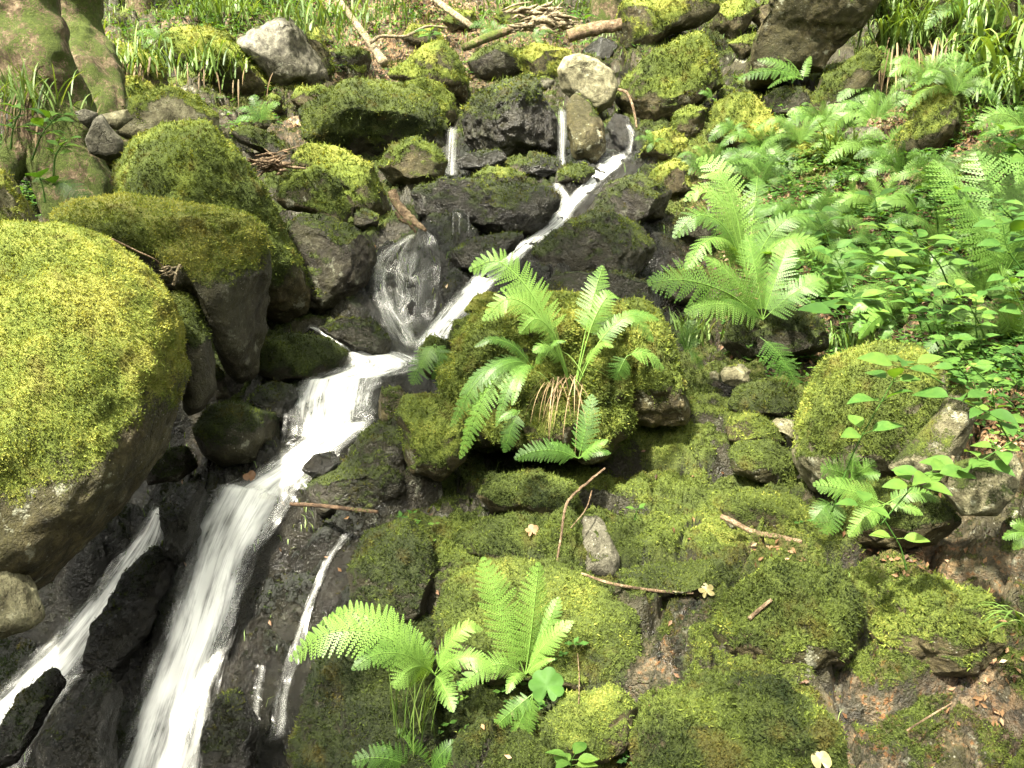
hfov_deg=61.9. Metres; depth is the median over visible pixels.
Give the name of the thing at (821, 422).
boulder
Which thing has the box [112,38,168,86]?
boulder
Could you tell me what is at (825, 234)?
leafy plant
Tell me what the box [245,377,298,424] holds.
boulder
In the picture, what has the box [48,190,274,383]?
boulder
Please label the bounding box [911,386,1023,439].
leafy plant
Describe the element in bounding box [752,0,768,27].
boulder
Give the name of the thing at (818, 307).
leafy plant
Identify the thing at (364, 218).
boulder
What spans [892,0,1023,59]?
grass tuft
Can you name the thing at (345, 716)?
boulder
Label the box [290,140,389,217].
boulder
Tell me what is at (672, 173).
boulder
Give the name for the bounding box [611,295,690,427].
boulder
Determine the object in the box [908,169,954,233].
leafy plant
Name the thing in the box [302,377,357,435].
water
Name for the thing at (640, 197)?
boulder
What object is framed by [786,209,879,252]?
fern
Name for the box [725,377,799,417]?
boulder
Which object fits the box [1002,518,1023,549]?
fern
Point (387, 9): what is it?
grass tuft
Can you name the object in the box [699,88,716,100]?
fern
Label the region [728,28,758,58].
boulder
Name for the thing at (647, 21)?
boulder
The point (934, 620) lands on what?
boulder
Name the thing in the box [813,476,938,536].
fern
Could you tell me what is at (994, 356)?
ground herbs
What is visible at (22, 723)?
boulder
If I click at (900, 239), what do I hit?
leafy plant
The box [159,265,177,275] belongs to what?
rotten wood
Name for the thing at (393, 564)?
boulder
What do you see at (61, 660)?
water
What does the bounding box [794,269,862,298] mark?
fern
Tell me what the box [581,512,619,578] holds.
boulder
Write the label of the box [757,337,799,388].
fern
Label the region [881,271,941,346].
leafy plant
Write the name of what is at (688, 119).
boulder
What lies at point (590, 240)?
boulder
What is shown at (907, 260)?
fern
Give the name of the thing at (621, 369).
fern
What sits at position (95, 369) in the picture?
boulder
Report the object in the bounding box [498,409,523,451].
fern
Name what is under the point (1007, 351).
leafy plant
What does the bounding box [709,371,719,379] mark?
boulder
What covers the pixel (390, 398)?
boulder
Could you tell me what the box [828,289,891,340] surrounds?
leafy plant
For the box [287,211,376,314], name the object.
boulder
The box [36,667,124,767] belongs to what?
boulder
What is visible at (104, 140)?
boulder
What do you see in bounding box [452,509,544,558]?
boulder
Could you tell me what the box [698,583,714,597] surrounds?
fallen leaf
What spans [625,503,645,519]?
leafy plant
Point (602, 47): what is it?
boulder
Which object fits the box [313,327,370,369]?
water
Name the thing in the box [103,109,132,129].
boulder
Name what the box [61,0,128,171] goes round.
tree
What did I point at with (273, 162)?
rotten wood
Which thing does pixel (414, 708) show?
grass tuft
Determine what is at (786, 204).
fern
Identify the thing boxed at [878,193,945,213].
fern
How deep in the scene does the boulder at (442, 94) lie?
6.79 m
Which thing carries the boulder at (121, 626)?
on the ground at (402, 314)
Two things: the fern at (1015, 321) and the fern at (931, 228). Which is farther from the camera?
the fern at (931, 228)
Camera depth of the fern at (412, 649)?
2.25 m
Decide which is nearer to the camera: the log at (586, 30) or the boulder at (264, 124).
the boulder at (264, 124)
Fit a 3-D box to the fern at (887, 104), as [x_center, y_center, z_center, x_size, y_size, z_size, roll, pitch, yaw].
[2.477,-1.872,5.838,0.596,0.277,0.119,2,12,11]
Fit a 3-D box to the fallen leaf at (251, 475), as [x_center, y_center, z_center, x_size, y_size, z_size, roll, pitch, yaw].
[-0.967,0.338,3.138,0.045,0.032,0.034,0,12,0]
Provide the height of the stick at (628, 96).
0.276 m
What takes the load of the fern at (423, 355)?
on the boulder at (618, 416)
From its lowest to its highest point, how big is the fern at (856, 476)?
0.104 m
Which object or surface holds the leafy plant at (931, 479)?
on the ground at (402, 314)
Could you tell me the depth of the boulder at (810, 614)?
2.35 m
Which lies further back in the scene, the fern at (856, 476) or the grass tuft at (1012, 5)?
the grass tuft at (1012, 5)
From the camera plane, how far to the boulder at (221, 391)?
3.50 m
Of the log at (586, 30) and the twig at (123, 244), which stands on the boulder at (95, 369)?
the twig at (123, 244)
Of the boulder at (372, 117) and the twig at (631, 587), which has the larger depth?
the boulder at (372, 117)
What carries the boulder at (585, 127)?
on the ground at (402, 314)
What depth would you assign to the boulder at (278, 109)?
7.39 m
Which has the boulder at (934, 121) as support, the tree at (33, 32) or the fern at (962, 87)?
the fern at (962, 87)
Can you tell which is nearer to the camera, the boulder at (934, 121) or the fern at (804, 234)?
the fern at (804, 234)
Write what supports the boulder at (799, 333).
on the ground at (402, 314)
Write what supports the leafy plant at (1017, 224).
on the ground at (402, 314)
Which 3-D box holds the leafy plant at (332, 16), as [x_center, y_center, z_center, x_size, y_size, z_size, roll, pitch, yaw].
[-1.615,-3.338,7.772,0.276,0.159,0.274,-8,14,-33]
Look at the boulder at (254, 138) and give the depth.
6.37 m
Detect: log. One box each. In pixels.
[461,26,513,51]
[566,18,621,42]
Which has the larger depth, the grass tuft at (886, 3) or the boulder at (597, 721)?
the grass tuft at (886, 3)
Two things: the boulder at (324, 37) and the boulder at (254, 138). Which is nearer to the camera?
the boulder at (254, 138)
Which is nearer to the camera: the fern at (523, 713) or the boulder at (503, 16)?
the fern at (523, 713)
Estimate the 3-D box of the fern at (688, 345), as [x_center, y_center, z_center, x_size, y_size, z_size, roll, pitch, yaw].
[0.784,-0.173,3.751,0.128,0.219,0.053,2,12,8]
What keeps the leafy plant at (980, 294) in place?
on the ground at (402, 314)
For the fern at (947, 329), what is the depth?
3.73 m
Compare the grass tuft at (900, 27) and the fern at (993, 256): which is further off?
the grass tuft at (900, 27)
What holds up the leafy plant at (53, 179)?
on the ground at (402, 314)
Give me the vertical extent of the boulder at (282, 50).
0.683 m
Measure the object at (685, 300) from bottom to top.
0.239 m
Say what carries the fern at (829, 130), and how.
on the ground at (402, 314)
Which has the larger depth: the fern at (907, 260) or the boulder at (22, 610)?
the fern at (907, 260)
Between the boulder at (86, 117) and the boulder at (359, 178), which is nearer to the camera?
the boulder at (86, 117)
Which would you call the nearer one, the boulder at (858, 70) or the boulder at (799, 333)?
the boulder at (799, 333)
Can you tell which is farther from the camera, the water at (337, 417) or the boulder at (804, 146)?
the boulder at (804, 146)
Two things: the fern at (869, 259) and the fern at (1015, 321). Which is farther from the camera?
the fern at (869, 259)
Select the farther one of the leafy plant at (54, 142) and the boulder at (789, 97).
the boulder at (789, 97)
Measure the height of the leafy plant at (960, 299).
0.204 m
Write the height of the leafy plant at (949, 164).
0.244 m
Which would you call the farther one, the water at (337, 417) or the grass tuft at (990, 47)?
the grass tuft at (990, 47)
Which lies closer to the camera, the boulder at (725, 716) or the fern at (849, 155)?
the boulder at (725, 716)
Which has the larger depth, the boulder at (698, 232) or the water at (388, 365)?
the boulder at (698, 232)
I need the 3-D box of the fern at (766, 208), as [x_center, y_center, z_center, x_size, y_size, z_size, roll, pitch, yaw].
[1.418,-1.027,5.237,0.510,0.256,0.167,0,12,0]
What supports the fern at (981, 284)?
on the ground at (402, 314)
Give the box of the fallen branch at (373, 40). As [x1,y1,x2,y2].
[369,25,446,43]
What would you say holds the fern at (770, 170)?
on the ground at (402, 314)
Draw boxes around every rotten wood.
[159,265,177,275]
[246,146,306,176]
[500,1,585,34]
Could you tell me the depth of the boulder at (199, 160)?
3.86 m
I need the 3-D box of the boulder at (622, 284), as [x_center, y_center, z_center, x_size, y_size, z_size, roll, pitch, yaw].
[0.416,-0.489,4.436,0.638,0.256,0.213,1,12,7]
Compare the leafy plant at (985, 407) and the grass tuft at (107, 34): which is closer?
the leafy plant at (985, 407)
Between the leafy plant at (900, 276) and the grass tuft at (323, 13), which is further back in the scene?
the grass tuft at (323, 13)
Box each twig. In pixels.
[112,238,169,277]
[172,264,181,285]
[289,502,378,513]
[577,653,579,703]
[581,572,693,593]
[906,702,951,730]
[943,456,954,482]
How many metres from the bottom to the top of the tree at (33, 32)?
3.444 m
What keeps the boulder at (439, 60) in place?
on the ground at (402, 314)
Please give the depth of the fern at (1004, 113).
5.00 m
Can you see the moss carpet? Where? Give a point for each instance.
(896, 670)
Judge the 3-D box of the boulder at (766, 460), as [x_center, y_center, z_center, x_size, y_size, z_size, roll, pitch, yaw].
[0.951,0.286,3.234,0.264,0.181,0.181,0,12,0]
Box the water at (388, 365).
[326,351,404,378]
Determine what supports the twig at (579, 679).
on the boulder at (597, 721)
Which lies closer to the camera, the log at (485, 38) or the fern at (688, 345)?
the fern at (688, 345)
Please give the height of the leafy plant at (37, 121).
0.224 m
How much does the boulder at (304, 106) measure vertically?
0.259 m
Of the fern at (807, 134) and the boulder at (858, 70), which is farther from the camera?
the boulder at (858, 70)
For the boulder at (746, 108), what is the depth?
6.02 m
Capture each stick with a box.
[617,88,637,127]
[720,514,801,543]
[748,598,772,619]
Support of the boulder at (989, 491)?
on the ground at (402, 314)
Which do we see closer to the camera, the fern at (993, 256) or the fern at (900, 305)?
the fern at (993, 256)
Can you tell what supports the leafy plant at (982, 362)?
on the ground at (402, 314)
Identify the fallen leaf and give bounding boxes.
[243,470,255,480]
[525,524,537,535]
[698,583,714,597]
[811,751,831,767]
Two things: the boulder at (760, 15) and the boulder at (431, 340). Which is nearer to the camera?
the boulder at (431, 340)
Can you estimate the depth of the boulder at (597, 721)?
2.20 m
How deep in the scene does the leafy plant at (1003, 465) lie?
2.20 m
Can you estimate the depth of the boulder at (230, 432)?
3.31 m
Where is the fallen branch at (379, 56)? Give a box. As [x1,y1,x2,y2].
[337,0,387,67]
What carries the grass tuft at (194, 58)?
on the boulder at (255, 81)
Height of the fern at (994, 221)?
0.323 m
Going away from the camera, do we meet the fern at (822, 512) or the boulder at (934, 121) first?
the fern at (822, 512)
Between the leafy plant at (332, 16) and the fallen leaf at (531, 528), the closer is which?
the fallen leaf at (531, 528)
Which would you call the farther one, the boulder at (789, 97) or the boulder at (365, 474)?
the boulder at (789, 97)
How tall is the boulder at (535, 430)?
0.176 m
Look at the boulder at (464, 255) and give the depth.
4.49 m
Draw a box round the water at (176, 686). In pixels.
[127,486,275,767]
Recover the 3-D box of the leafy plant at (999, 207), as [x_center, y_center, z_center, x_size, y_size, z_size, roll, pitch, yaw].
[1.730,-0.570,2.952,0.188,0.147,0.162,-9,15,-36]
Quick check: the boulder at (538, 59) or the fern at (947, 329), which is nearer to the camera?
the fern at (947, 329)
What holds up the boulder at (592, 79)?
on the ground at (402, 314)
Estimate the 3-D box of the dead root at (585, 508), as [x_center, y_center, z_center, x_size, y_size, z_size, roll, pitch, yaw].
[0.229,0.406,2.762,0.014,0.101,0.111,11,16,41]
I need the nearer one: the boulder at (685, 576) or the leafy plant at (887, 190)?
the boulder at (685, 576)
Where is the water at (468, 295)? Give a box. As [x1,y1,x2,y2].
[423,156,620,340]
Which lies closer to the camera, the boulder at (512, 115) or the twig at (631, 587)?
the twig at (631, 587)
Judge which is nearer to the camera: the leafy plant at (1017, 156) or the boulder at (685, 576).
the boulder at (685, 576)
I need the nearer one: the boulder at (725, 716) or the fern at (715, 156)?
the boulder at (725, 716)
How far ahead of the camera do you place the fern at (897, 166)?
5.30 m
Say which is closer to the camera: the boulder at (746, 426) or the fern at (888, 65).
the boulder at (746, 426)
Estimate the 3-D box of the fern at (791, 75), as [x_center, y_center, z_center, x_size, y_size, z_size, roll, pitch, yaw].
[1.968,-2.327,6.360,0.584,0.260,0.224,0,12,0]
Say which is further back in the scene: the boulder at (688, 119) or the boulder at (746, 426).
the boulder at (688, 119)
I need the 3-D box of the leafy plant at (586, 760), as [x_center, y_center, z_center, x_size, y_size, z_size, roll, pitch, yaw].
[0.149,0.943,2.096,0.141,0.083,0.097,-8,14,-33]
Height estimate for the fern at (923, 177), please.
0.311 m
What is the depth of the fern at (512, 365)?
2.91 m
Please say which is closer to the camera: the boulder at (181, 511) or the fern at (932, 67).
the boulder at (181, 511)
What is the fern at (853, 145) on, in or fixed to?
on the ground at (402, 314)
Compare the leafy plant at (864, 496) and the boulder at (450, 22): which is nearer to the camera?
the leafy plant at (864, 496)
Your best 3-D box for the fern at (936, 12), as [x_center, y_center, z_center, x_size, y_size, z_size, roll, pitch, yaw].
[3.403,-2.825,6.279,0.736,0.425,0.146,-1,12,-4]
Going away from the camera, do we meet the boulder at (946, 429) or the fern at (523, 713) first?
the fern at (523, 713)
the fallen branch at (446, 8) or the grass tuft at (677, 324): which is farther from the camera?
the fallen branch at (446, 8)
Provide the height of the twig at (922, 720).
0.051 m
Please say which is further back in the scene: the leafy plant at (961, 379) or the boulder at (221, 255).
the boulder at (221, 255)
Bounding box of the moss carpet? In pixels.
[0,0,1023,767]
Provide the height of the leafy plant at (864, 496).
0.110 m
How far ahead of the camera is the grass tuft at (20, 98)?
4.33 m
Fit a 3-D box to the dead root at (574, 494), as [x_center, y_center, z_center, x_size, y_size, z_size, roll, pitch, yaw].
[0.173,0.511,2.640,0.092,0.373,0.558,4,13,20]
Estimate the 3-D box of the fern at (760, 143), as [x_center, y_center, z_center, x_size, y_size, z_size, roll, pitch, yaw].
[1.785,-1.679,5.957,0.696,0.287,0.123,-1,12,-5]
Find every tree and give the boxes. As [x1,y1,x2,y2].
[0,0,113,222]
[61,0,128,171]
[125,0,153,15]
[590,0,619,37]
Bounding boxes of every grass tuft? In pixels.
[0,51,100,155]
[103,17,146,74]
[106,23,187,85]
[160,31,272,105]
[172,0,283,27]
[237,0,365,41]
[325,0,418,35]
[383,657,472,754]
[482,0,587,22]
[514,370,570,423]
[537,351,599,447]
[662,301,723,346]
[827,312,887,351]
[855,0,981,94]
[866,0,927,37]
[876,31,1023,117]
[880,0,1023,79]
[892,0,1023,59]
[972,602,1023,635]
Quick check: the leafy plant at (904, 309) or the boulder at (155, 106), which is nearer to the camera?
the leafy plant at (904, 309)
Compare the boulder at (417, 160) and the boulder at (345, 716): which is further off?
the boulder at (417, 160)
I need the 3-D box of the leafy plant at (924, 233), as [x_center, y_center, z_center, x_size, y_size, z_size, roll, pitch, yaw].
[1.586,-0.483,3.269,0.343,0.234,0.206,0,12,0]
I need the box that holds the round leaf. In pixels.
[528,667,563,701]
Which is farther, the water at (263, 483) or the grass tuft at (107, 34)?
the grass tuft at (107, 34)
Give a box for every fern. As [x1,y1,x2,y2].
[32,176,91,200]
[133,26,170,47]
[235,95,279,122]
[288,600,495,712]
[351,728,453,767]
[407,344,450,385]
[450,336,564,458]
[458,557,573,693]
[469,19,507,35]
[469,248,647,394]
[494,692,539,734]
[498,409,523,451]
[512,27,552,42]
[514,394,609,463]
[592,309,658,340]
[606,347,663,380]
[635,130,660,151]
[647,234,832,329]
[672,154,832,277]
[676,320,703,368]
[678,143,759,180]
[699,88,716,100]
[707,197,782,225]
[708,117,748,141]
[712,154,800,194]
[720,122,808,157]
[734,143,815,179]
[738,56,811,87]
[747,199,837,222]
[747,223,827,264]
[754,115,841,152]
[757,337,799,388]
[759,188,870,235]
[783,237,869,275]
[784,100,857,130]
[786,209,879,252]
[788,120,891,176]
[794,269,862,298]
[795,104,841,127]
[799,179,896,227]
[809,498,845,534]
[810,126,885,158]
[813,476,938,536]
[820,154,892,194]
[820,453,880,488]
[824,126,902,164]
[827,231,932,280]
[829,89,911,128]
[831,172,902,214]
[836,86,886,126]
[839,295,909,342]
[851,299,897,341]
[854,141,945,181]
[854,279,944,319]
[870,246,981,276]
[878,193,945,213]
[879,45,933,76]
[884,207,983,249]
[889,47,977,94]
[894,148,959,199]
[906,63,1002,110]
[916,310,1005,352]
[920,251,1023,308]
[924,0,992,28]
[925,150,1023,276]
[941,129,1023,178]
[944,285,1023,349]
[961,0,1022,39]
[966,194,1019,250]
[973,104,1023,141]
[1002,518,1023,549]
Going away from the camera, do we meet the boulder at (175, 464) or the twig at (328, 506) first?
the twig at (328, 506)
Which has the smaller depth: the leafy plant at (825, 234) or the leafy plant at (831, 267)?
the leafy plant at (831, 267)
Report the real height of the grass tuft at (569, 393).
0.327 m
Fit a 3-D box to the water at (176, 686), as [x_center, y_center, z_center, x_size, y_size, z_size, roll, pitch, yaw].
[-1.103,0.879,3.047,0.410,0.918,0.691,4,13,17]
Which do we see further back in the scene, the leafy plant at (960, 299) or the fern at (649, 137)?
the fern at (649, 137)
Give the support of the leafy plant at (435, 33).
on the ground at (402, 314)
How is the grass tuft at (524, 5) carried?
on the ground at (402, 314)
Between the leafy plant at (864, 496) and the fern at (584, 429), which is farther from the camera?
the fern at (584, 429)
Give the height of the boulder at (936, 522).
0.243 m
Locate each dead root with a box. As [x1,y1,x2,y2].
[388,189,426,231]
[395,211,416,232]
[557,468,605,560]
[570,490,592,527]
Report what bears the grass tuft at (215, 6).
on the ground at (402, 314)
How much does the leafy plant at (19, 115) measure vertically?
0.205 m
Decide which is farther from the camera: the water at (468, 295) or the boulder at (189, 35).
the boulder at (189, 35)
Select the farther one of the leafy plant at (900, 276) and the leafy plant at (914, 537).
the leafy plant at (900, 276)
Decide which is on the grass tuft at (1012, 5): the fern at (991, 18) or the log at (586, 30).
the fern at (991, 18)
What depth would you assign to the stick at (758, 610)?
2.35 m
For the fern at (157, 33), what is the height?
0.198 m
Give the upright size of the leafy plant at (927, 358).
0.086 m
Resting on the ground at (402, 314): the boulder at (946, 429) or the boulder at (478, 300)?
the boulder at (478, 300)
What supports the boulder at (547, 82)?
on the ground at (402, 314)
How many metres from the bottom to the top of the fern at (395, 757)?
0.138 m
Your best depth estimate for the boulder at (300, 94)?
7.41 m
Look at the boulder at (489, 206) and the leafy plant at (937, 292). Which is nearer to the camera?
the leafy plant at (937, 292)
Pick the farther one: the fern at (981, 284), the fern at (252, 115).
the fern at (252, 115)
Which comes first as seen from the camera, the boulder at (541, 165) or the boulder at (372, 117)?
the boulder at (541, 165)
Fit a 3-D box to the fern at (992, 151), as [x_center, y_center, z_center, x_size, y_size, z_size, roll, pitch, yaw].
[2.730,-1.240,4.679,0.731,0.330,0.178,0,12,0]
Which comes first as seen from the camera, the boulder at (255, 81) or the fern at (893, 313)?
the fern at (893, 313)
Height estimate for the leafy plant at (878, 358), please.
0.461 m
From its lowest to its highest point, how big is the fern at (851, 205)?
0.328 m
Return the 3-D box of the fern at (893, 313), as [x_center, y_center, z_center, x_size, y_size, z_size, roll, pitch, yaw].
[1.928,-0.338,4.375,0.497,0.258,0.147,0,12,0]
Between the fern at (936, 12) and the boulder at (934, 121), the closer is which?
the boulder at (934, 121)
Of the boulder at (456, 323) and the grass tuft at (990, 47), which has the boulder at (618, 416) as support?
the boulder at (456, 323)
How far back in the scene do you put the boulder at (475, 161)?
5.59 m
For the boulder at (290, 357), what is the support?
on the ground at (402, 314)
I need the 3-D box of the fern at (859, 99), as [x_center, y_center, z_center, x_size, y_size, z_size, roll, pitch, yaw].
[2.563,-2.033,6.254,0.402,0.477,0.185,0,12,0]
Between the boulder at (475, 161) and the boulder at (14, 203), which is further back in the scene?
the boulder at (475, 161)
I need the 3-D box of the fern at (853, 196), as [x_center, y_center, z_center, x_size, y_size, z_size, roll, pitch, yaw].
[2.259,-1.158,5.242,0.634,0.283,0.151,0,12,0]
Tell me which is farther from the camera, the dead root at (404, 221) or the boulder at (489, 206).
the boulder at (489, 206)
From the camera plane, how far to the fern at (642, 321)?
3.11 m
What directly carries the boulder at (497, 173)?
on the ground at (402, 314)
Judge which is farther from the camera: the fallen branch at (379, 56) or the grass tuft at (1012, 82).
the fallen branch at (379, 56)
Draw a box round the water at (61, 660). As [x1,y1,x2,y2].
[0,508,159,717]
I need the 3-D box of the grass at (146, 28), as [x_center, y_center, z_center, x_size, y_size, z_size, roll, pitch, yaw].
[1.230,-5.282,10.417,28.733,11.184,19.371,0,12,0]
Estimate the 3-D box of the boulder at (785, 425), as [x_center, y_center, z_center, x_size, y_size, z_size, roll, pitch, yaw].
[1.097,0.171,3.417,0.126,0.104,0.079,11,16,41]
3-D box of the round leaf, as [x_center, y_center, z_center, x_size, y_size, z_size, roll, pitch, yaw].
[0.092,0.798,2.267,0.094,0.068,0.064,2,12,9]
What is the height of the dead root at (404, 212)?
0.215 m
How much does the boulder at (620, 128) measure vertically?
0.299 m
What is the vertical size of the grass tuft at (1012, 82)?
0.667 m
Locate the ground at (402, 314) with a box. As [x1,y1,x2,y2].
[0,0,1023,767]
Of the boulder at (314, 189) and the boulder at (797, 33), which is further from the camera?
the boulder at (797, 33)
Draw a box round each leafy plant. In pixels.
[0,103,44,149]
[23,109,77,159]
[25,168,58,202]
[44,131,82,175]
[317,10,344,26]
[414,25,441,42]
[545,742,598,767]
[569,10,598,23]
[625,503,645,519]
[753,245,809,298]
[797,292,880,330]
[798,206,858,261]
[807,239,865,295]
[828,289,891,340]
[831,352,936,511]
[835,491,896,538]
[845,246,960,320]
[853,188,899,247]
[858,222,925,297]
[870,530,929,570]
[879,459,976,525]
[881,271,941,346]
[884,280,924,330]
[887,227,970,287]
[887,354,944,384]
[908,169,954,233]
[909,288,967,366]
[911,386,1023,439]
[919,434,1023,475]
[929,334,1013,405]
[932,186,979,254]
[933,357,993,401]
[936,279,994,341]
[938,161,995,217]
[952,291,998,372]
[969,376,1013,441]
[972,216,1023,270]
[978,198,1023,220]
[979,120,1023,162]
[985,270,1023,313]
[996,345,1023,369]
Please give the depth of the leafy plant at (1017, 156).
3.28 m
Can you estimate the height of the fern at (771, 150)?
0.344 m
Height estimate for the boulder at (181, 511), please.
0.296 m
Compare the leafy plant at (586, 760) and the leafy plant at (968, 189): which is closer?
the leafy plant at (586, 760)
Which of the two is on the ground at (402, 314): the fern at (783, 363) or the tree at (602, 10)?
the tree at (602, 10)
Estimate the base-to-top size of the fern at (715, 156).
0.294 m
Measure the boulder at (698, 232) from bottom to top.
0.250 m
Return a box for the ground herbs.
[0,0,1023,765]
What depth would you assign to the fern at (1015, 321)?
3.67 m
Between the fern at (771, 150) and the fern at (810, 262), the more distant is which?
the fern at (771, 150)
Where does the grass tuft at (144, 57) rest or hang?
on the ground at (402, 314)
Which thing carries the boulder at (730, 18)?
on the ground at (402, 314)
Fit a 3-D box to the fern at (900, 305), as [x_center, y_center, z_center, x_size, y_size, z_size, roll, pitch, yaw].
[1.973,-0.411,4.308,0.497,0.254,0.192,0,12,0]
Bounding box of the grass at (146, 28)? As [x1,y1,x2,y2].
[24,0,1023,767]
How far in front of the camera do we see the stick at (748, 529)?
2.77 m
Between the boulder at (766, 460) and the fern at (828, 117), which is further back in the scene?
the fern at (828, 117)
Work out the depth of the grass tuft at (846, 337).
3.33 m
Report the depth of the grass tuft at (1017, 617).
2.12 m
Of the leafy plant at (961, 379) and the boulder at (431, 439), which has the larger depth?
the boulder at (431, 439)
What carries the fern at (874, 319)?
on the ground at (402, 314)
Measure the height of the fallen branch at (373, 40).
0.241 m
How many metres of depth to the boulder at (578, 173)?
5.44 m
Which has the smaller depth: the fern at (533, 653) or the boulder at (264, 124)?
the fern at (533, 653)
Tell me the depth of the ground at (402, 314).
3.20 m
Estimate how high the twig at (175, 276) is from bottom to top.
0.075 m
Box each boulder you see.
[0,167,38,222]
[0,218,191,589]
[0,571,44,639]
[0,666,66,767]
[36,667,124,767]
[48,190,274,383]
[75,109,97,128]
[82,544,174,681]
[85,114,123,160]
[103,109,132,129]
[110,116,310,322]
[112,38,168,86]
[116,81,219,139]
[125,72,154,97]
[146,444,197,484]
[156,22,236,64]
[157,481,206,564]
[169,290,216,415]
[183,35,274,97]
[192,399,279,466]
[200,687,258,767]
[214,364,229,400]
[229,123,294,154]
[237,14,328,85]
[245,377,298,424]
[247,104,275,129]
[257,330,349,382]
[263,93,282,114]
[273,164,352,222]
[283,621,446,767]
[287,82,330,107]
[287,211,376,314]
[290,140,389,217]
[296,99,312,123]
[298,75,450,156]
[299,25,333,44]
[302,451,340,477]
[304,413,406,517]
[306,32,335,78]
[319,314,391,356]
[329,43,371,71]
[343,61,366,78]
[346,513,438,623]
[352,206,379,229]
[377,134,448,185]
[378,385,405,422]
[388,37,472,102]
[393,390,471,480]
[401,21,447,46]
[404,75,457,125]
[411,173,560,235]
[417,332,450,379]
[430,553,641,690]
[433,286,637,464]
[441,5,479,32]
[447,231,523,268]
[448,313,473,347]
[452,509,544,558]
[456,146,506,170]
[460,71,559,156]
[464,290,501,312]
[466,39,522,81]
[472,163,528,182]
[476,466,582,513]
[493,2,527,26]
[512,40,572,77]
[521,152,564,177]
[522,400,579,447]
[531,207,656,276]
[534,75,553,89]
[538,682,639,764]
[540,267,653,304]
[556,160,594,184]
[557,53,617,112]
[566,93,605,164]
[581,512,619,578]
[582,37,620,60]
[586,170,671,223]
[607,113,634,152]
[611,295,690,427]
[614,0,724,50]
[614,556,740,600]
[615,29,723,121]
[627,661,852,767]
[638,126,689,160]
[649,156,691,195]
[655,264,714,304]
[670,103,707,138]
[670,210,716,247]
[703,88,777,150]
[706,551,867,669]
[707,0,760,38]
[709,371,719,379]
[720,300,828,365]
[720,359,750,386]
[720,485,817,530]
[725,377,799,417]
[725,409,786,445]
[727,437,798,483]
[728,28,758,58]
[745,0,881,91]
[750,126,843,162]
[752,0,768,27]
[764,83,810,117]
[772,415,793,440]
[791,337,949,492]
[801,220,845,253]
[808,41,886,117]
[830,476,962,548]
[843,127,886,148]
[866,569,1006,676]
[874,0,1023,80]
[888,384,977,487]
[894,66,967,163]
[939,450,1022,515]
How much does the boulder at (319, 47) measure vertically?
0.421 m
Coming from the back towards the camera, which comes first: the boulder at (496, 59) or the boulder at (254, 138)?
the boulder at (496, 59)
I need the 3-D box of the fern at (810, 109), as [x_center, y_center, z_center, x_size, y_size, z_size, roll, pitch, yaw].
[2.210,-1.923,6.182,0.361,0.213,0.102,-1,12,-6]
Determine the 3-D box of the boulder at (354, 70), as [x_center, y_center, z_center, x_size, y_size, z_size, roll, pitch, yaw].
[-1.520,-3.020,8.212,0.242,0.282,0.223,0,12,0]
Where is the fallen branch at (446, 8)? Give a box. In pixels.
[432,0,473,29]
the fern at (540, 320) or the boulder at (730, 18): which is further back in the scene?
the boulder at (730, 18)
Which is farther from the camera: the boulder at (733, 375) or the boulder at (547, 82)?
the boulder at (547, 82)
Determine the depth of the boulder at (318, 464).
3.14 m
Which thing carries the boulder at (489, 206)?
on the ground at (402, 314)
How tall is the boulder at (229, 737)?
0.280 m
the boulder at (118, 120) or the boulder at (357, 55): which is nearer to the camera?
the boulder at (118, 120)
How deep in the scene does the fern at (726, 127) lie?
5.99 m
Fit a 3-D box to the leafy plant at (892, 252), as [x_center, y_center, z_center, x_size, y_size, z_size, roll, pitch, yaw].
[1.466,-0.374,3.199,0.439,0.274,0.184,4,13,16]
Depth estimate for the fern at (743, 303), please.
3.71 m
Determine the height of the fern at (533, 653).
0.339 m
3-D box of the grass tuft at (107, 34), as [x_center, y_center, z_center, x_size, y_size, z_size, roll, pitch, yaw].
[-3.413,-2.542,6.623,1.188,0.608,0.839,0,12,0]
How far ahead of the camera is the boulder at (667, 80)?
6.55 m
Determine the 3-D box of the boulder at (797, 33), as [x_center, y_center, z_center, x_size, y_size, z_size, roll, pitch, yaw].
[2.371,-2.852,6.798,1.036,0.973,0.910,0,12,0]
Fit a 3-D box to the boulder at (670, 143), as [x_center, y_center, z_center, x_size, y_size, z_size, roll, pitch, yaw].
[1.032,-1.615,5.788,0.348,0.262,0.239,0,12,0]
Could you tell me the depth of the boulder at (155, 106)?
4.75 m
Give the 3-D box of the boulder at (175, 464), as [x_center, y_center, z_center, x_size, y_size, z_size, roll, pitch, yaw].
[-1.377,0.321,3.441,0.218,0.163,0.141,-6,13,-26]
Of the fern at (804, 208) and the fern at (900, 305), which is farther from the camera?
the fern at (804, 208)
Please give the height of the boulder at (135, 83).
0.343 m
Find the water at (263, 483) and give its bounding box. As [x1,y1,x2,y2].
[244,423,359,493]
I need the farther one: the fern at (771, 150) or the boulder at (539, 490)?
the fern at (771, 150)

